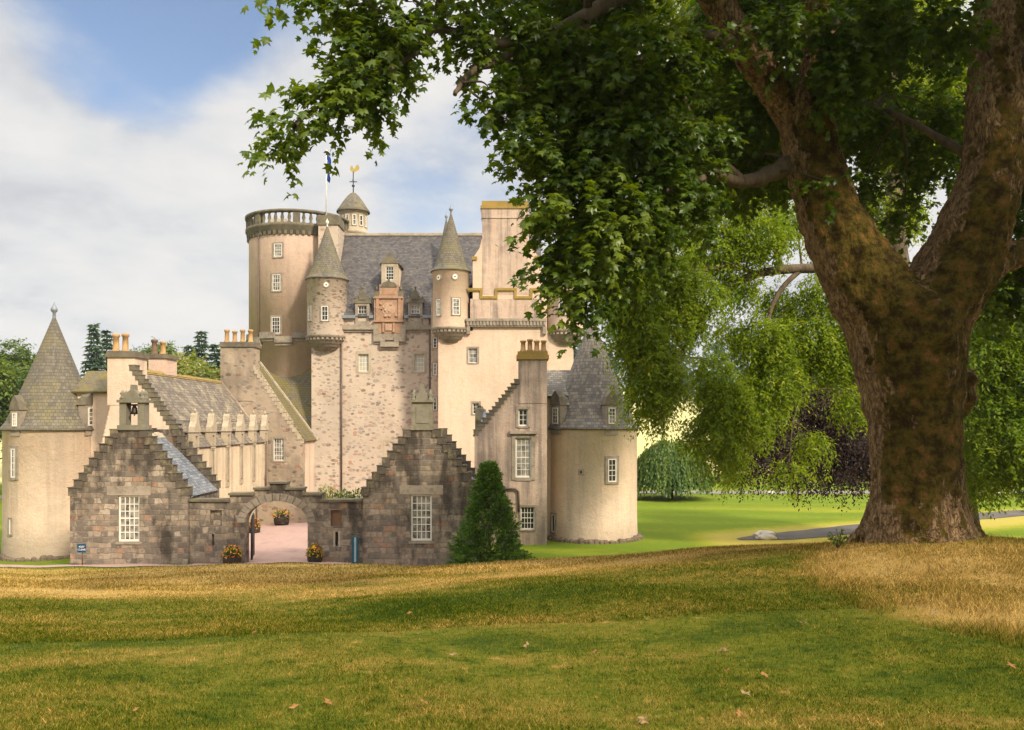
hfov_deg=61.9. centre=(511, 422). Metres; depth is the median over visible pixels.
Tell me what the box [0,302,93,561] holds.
pavilion tower
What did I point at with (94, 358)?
conifer tree
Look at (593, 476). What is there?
pavilion tower
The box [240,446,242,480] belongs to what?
window
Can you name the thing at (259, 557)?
gravel path
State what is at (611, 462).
window
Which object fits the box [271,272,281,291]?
window
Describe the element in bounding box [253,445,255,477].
window
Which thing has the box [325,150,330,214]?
flagpole
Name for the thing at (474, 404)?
window
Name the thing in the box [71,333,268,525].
courtyard range
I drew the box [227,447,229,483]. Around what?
window
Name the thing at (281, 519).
flower tub
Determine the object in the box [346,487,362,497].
wall shrub
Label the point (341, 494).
wall shrub
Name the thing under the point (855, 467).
copper beech
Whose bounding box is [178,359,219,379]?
leafy tree
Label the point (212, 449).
window
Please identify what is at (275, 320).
window
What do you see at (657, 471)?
weeping tree
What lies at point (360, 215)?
window
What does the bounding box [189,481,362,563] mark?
gateway wall
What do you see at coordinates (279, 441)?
window
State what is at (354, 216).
window
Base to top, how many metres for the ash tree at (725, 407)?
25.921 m
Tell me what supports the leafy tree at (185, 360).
on the ground at (684, 522)
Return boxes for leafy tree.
[0,336,36,439]
[0,354,29,443]
[130,341,184,369]
[169,346,208,374]
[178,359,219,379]
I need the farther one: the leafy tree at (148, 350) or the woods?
the woods
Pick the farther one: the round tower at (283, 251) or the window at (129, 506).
the round tower at (283, 251)
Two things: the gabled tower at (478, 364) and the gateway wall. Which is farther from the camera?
the gabled tower at (478, 364)
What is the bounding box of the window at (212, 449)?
[211,448,214,473]
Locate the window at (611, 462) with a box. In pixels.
[605,456,618,483]
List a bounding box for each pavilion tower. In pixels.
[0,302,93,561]
[547,307,642,543]
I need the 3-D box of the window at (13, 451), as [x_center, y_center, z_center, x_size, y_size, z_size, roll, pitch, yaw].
[-26.648,2.175,45.634,0.637,1.840,0.110,0,0,21]
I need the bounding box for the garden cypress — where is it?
[445,459,535,564]
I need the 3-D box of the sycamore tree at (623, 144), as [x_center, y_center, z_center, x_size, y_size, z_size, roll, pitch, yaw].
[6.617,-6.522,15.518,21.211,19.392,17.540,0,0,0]
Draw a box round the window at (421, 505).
[411,495,431,540]
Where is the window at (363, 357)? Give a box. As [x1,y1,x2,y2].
[356,351,370,372]
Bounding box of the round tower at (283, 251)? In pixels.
[245,208,348,377]
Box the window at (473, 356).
[467,347,478,363]
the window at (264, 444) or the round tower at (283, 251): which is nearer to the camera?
the window at (264, 444)
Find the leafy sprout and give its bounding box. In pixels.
[827,529,848,547]
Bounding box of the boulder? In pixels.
[753,530,776,539]
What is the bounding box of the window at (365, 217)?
[364,215,366,227]
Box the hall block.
[305,213,545,497]
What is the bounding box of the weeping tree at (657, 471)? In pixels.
[637,435,715,498]
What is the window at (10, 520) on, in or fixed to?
in the pavilion tower at (46, 428)
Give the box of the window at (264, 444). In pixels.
[264,444,264,474]
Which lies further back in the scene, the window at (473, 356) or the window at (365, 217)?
the window at (365, 217)
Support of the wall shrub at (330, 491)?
on the ground at (684, 522)
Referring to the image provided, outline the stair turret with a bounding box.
[336,165,369,232]
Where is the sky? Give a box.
[0,0,1022,390]
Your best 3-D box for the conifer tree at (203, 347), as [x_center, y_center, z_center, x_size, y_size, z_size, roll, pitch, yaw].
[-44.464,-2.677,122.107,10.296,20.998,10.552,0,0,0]
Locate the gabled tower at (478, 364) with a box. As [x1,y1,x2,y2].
[431,201,582,466]
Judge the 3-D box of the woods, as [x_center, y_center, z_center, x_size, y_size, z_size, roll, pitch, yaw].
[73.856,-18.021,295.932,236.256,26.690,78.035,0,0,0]
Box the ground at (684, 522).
[0,392,1023,729]
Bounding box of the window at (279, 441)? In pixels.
[271,436,285,461]
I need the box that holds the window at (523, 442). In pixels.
[510,431,536,480]
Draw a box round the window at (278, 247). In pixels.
[273,242,283,257]
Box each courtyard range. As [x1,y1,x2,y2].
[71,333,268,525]
[473,339,569,544]
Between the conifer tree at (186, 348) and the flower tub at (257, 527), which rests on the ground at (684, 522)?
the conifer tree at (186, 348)
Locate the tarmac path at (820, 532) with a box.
[736,510,1023,539]
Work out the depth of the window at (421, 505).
38.10 m
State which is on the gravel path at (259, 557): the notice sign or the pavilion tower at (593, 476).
the notice sign
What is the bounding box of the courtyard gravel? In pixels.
[249,523,307,550]
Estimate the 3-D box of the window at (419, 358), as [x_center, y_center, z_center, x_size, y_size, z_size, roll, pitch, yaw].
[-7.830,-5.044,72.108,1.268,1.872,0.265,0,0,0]
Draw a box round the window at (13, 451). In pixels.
[8,446,18,479]
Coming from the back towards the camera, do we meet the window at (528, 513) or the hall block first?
the hall block
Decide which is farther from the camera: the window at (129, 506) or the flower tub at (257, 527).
the flower tub at (257, 527)
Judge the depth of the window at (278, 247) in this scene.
74.61 m
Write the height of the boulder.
0.648 m
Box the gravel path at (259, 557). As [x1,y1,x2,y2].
[0,551,351,567]
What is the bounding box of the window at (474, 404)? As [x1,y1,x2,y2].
[471,401,480,414]
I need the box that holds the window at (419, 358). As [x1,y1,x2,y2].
[412,351,426,372]
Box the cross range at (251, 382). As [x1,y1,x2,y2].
[218,329,318,524]
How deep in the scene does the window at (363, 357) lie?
72.15 m
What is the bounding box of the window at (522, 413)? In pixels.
[516,407,529,427]
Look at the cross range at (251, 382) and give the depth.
60.20 m
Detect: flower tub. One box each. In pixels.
[220,544,242,563]
[249,518,260,532]
[271,508,291,525]
[305,543,323,561]
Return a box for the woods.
[573,339,996,399]
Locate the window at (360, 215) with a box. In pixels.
[359,214,362,226]
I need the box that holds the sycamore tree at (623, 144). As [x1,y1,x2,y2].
[237,0,1023,543]
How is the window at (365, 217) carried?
in the stair turret
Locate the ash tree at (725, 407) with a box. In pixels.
[588,0,1023,523]
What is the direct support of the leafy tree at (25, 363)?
on the ground at (684, 522)
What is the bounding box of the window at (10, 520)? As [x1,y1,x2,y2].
[8,517,12,535]
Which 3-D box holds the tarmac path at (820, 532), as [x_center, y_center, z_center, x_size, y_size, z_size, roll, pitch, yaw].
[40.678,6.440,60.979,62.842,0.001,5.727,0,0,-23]
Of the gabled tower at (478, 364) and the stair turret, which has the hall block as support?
the stair turret
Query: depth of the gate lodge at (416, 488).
38.00 m
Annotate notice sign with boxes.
[77,544,85,564]
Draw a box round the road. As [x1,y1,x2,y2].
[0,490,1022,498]
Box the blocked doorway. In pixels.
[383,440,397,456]
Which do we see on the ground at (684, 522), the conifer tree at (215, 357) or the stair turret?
the conifer tree at (215, 357)
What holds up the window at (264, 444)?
in the courtyard range at (222, 429)
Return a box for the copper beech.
[704,357,870,515]
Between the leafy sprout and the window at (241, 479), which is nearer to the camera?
the leafy sprout
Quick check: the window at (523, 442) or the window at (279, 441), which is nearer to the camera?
the window at (523, 442)
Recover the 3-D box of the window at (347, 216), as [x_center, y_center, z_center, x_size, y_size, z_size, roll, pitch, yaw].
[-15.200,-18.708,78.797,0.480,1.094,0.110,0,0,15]
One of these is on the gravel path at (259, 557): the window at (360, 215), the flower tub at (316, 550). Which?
the flower tub at (316, 550)
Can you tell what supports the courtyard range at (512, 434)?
on the ground at (684, 522)
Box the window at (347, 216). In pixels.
[345,213,349,224]
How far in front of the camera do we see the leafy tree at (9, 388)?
83.40 m
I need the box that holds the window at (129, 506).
[119,496,139,540]
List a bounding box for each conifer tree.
[80,323,106,378]
[96,329,112,370]
[180,345,197,364]
[193,330,212,368]
[207,344,219,371]
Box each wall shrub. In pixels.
[318,483,339,497]
[334,488,353,497]
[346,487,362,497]
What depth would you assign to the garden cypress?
33.49 m
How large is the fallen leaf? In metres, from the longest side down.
0.110 x 0.095 x 0.044 m
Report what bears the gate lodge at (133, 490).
on the ground at (684, 522)
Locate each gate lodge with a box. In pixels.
[67,385,221,564]
[361,384,482,565]
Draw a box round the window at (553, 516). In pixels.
[550,512,556,533]
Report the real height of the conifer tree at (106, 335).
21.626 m
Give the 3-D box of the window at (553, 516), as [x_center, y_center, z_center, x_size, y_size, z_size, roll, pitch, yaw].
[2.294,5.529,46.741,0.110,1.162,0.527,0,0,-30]
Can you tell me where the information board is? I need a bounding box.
[352,537,358,563]
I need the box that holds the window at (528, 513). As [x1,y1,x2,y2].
[519,505,536,530]
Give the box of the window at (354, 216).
[352,213,356,225]
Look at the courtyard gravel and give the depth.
47.30 m
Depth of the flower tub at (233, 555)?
37.28 m
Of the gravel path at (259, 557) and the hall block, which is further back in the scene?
the hall block
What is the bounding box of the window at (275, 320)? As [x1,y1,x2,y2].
[270,315,281,334]
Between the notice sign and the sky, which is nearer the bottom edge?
the notice sign

